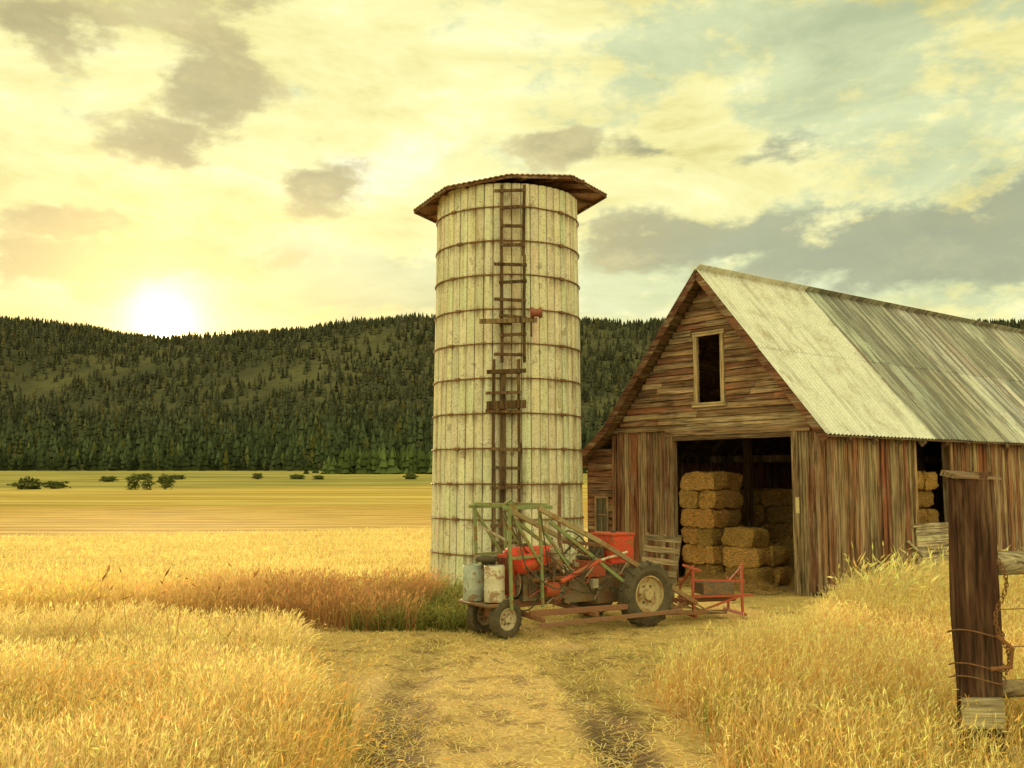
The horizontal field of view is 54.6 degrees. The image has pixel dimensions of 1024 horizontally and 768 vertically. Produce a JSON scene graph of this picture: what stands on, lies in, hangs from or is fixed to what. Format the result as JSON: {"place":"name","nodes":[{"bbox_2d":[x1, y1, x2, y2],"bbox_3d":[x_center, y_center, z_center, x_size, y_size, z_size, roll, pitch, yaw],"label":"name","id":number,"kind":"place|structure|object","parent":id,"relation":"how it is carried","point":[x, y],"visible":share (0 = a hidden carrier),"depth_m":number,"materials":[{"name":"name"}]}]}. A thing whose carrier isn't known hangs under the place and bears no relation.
{"place":"outdoors","nodes":[
{"label":"outdoors","id":0,"kind":"place"},
{"bbox_2d":[0,526,430,601],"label":"stubble field","id":1,"kind":"structure","parent":0,"point":[161,563],"depth_m":28.06,"materials":[{"name":"yellow plant"}]},
{"bbox_2d":[0,598,456,767],"bbox_3d":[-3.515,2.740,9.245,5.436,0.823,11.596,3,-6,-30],"label":"wheat field","id":2,"kind":"structure","parent":0,"point":[20,632],"depth_m":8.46,"materials":[{"name":"yellow plant"}]},
{"bbox_2d":[0,561,462,631],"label":"rough grass","id":3,"kind":"structure","parent":0,"point":[316,601],"depth_m":15.21,"materials":[{"name":"yellow plant"}]},
{"bbox_2d":[0,321,1020,470],"bbox_3d":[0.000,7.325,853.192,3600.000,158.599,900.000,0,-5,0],"label":"hills","id":4,"kind":"structure","parent":0,"point":[246,375],"depth_m":713.93,"materials":[{"name":"green plant"}]},
{"bbox_2d":[0,311,1023,470],"bbox_3d":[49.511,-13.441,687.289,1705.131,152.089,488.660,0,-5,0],"label":"distant forest","id":5,"kind":"object","parent":4,"relation":"on","point":[310,432],"visible":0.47,"depth_m":624.61,"materials":[{"name":"green plant"}]},
{"bbox_2d":[0,471,1023,767],"bbox_3d":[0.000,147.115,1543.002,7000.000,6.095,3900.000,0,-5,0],"label":"ground","id":6,"kind":"structure","parent":0,"point":[90,503],"depth_m":13.51,"materials":[{"name":"soil"}]},
{"bbox_2d":[6,476,48,489],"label":"shrub","id":7,"kind":"object","parent":6,"relation":"on","point":[22,483],"visible":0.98,"depth_m":150.26,"materials":[{"name":"green plant"}]},
{"bbox_2d":[42,481,70,488],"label":"shrub","id":8,"kind":"object","parent":6,"relation":"on","point":[54,485],"visible":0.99,"depth_m":154.47,"materials":[{"name":"green plant"}]},
{"bbox_2d":[99,476,118,481],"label":"shrub","id":9,"kind":"object","parent":6,"relation":"on","point":[108,478],"visible":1,"depth_m":208.18,"materials":[{"name":"green plant"}]},
{"bbox_2d":[125,473,140,489],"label":"shrub","id":10,"kind":"object","parent":6,"relation":"on","point":[131,482],"visible":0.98,"depth_m":148.88,"materials":[{"name":"green plant"}]},
{"bbox_2d":[18,562,268,663],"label":"seed head stalks","id":11,"kind":"object","parent":6,"relation":"on","point":[108,569],"visible":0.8,"depth_m":10.54,"materials":[{"name":"brown plant"}]},
{"bbox_2d":[136,473,153,479],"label":"shrub","id":12,"kind":"object","parent":6,"relation":"on","point":[141,477],"visible":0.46,"depth_m":228.19,"materials":[{"name":"green plant"}]},
{"bbox_2d":[139,473,155,489],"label":"shrub","id":13,"kind":"object","parent":6,"relation":"on","point":[146,484],"visible":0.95,"depth_m":147.94,"materials":[{"name":"green plant"}]},
{"bbox_2d":[155,476,175,483],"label":"shrub","id":14,"kind":"object","parent":6,"relation":"on","point":[161,482],"visible":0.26,"depth_m":188.33,"materials":[{"name":"green plant"}]},
{"bbox_2d":[160,473,173,489],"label":"shrub","id":15,"kind":"object","parent":6,"relation":"on","point":[167,484],"visible":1,"depth_m":149.03,"materials":[{"name":"green plant"}]},
{"bbox_2d":[172,475,185,479],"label":"shrub","id":16,"kind":"object","parent":6,"relation":"on","point":[176,477],"visible":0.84,"depth_m":230.24,"materials":[{"name":"green plant"}]},
{"bbox_2d":[252,473,263,478],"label":"shrub","id":17,"kind":"object","parent":6,"relation":"on","point":[257,476],"visible":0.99,"depth_m":233.33,"materials":[{"name":"green plant"}]},
{"bbox_2d":[0,447,586,473],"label":"tree belt","id":18,"kind":"object","parent":6,"relation":"on","point":[375,461],"visible":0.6,"depth_m":400.21,"materials":[{"name":"green plant"}]},
{"bbox_2d":[289,474,304,478],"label":"shrub","id":19,"kind":"object","parent":6,"relation":"on","point":[296,476],"visible":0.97,"depth_m":233.87,"materials":[{"name":"green plant"}]},
{"bbox_2d":[313,475,323,479],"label":"shrub","id":20,"kind":"object","parent":6,"relation":"on","point":[317,477],"visible":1,"depth_m":230.34,"materials":[{"name":"green plant"}]},
{"bbox_2d":[330,571,490,631],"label":"green weeds","id":21,"kind":"object","parent":6,"relation":"on","point":[448,611],"visible":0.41,"depth_m":14.67,"materials":[{"name":"green plant"}]},
{"bbox_2d":[402,473,419,478],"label":"shrub","id":22,"kind":"object","parent":6,"relation":"on","point":[410,476],"visible":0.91,"depth_m":233.39,"materials":[{"name":"green plant"}]},
{"bbox_2d":[413,173,606,587],"bbox_3d":[-0.065,-0.069,21.318,3.780,8.604,3.831,-3,-6,29],"label":"silo","id":23,"kind":"object","parent":6,"relation":"on","point":[507,417],"visible":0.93,"depth_m":20.04,"materials":[{"name":"concrete"}]},
{"bbox_2d":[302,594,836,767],"bbox_3d":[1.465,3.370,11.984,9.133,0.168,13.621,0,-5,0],"label":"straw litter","id":24,"kind":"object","parent":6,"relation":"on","point":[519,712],"visible":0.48,"depth_m":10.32,"materials":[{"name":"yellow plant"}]},
{"bbox_2d":[458,484,723,638],"bbox_3d":[1.191,2.605,15.159,4.281,2.135,1.755,4,-7,-34],"label":"tractor","id":25,"kind":"object","parent":6,"relation":"on","point":[593,582],"visible":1,"depth_m":14.37,"materials":[{"name":"metal"}]},
{"bbox_2d":[642,532,681,606],"bbox_3d":[2.571,3.241,17.305,0.660,1.260,0.080,2,-18,28],"label":"wooden pallet","id":26,"kind":"object","parent":6,"relation":"on","point":[663,549],"visible":0.45,"depth_m":17.33,"materials":[{"name":"brown wood"}]},
{"bbox_2d":[672,564,753,617],"bbox_3d":[2.905,3.261,15.815,1.755,0.830,0.866,2,-6,-22],"label":"hay buncher frame","id":27,"kind":"object","parent":6,"relation":"on","point":[710,590],"visible":0.78,"depth_m":15.69,"materials":[{"name":"paint"}]},
{"bbox_2d":[676,580,803,598],"bbox_3d":[3.634,4.011,19.327,3.447,0.100,3.578,4,-7,-38],"label":"loose straw","id":28,"kind":"object","parent":6,"relation":"on","point":[753,593],"visible":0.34,"depth_m":18.88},
{"bbox_2d":[582,264,1023,597],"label":"barn","id":29,"kind":"structure","parent":6,"relation":"on","point":[845,418],"depth_m":21.54,"materials":[{"name":"brown wood"}]},
{"bbox_2d":[597,498,606,530],"bbox_3d":[2.111,3.043,23.107,0.006,0.750,0.350,4,-7,-39],"label":"window glass","id":30,"kind":"structure","parent":29,"relation":"in","point":[598,499],"depth_m":23.13,"materials":[{"name":"black glass"}]},
{"bbox_2d":[680,470,742,577],"bbox_3d":[4.309,3.049,21.354,1.291,2.484,1.168,4,-7,-38],"label":"hay bale stack","id":31,"kind":"object","parent":29,"relation":"on","point":[711,501],"visible":0.8,"depth_m":21.00,"materials":[{"name":"yellow plant"}]},
{"bbox_2d":[676,570,784,593],"bbox_3d":[4.371,3.969,20.166,1.183,0.426,2.801,4,-7,-38],"label":"loose hay heap","id":32,"kind":"object","parent":29,"relation":"on","point":[753,585],"visible":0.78,"depth_m":19.63,"materials":[{"name":"plant"}]},
{"bbox_2d":[721,527,793,585],"bbox_3d":[5.074,3.570,20.590,1.269,1.303,1.188,4,-7,-38],"label":"hay bale stack","id":33,"kind":"object","parent":29,"relation":"on","point":[754,553],"visible":0.9,"depth_m":20.28,"materials":[{"name":"yellow plant"}]},
{"bbox_2d":[774,535,793,569],"bbox_3d":[6.203,3.787,21.796,1.768,1.059,2.082,4,-7,-38],"label":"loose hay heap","id":34,"kind":"object","parent":29,"relation":"on","point":[787,540],"visible":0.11,"depth_m":21.70,"materials":[{"name":"plant"}]},
{"bbox_2d":[788,566,794,587],"bbox_3d":[6.418,3.391,20.125,1.721,1.459,1.649,4,-7,-38],"label":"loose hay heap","id":35,"kind":"object","parent":29,"relation":"on","point":[791,584],"visible":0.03,"depth_m":20.03,"materials":[{"name":"plant"}]},
{"bbox_2d":[734,470,940,566],"bbox_3d":[6.811,3.181,22.508,2.554,2.499,5.118,4,-7,-38],"label":"hay bale stack","id":36,"kind":"object","parent":29,"relation":"on","point":[773,512],"visible":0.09,"depth_m":23.22,"materials":[{"name":"yellow plant"}]},
{"bbox_2d":[827,541,1023,628],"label":"tall oats","id":37,"kind":"object","parent":6,"relation":"on","point":[900,573],"visible":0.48,"depth_m":15.34,"materials":[{"name":"yellow plant"}]},
{"bbox_2d":[940,470,1023,761],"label":"wooden fence","id":38,"kind":"object","parent":6,"relation":"on","point":[979,563],"visible":0.93,"depth_m":7.91,"materials":[{"name":"brown wood"}]},
{"bbox_2d":[0,0,1023,337],"label":"sky","id":39,"kind":"structure","parent":0,"point":[168,167],"materials":[{"name":"yellow"}]},
{"bbox_2d":[634,547,1023,767],"bbox_3d":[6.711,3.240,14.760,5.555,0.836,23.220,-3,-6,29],"label":"oat field","id":40,"kind":"structure","parent":0,"point":[852,635],"depth_m":9.94,"materials":[{"name":"yellow plant"}]}
]}

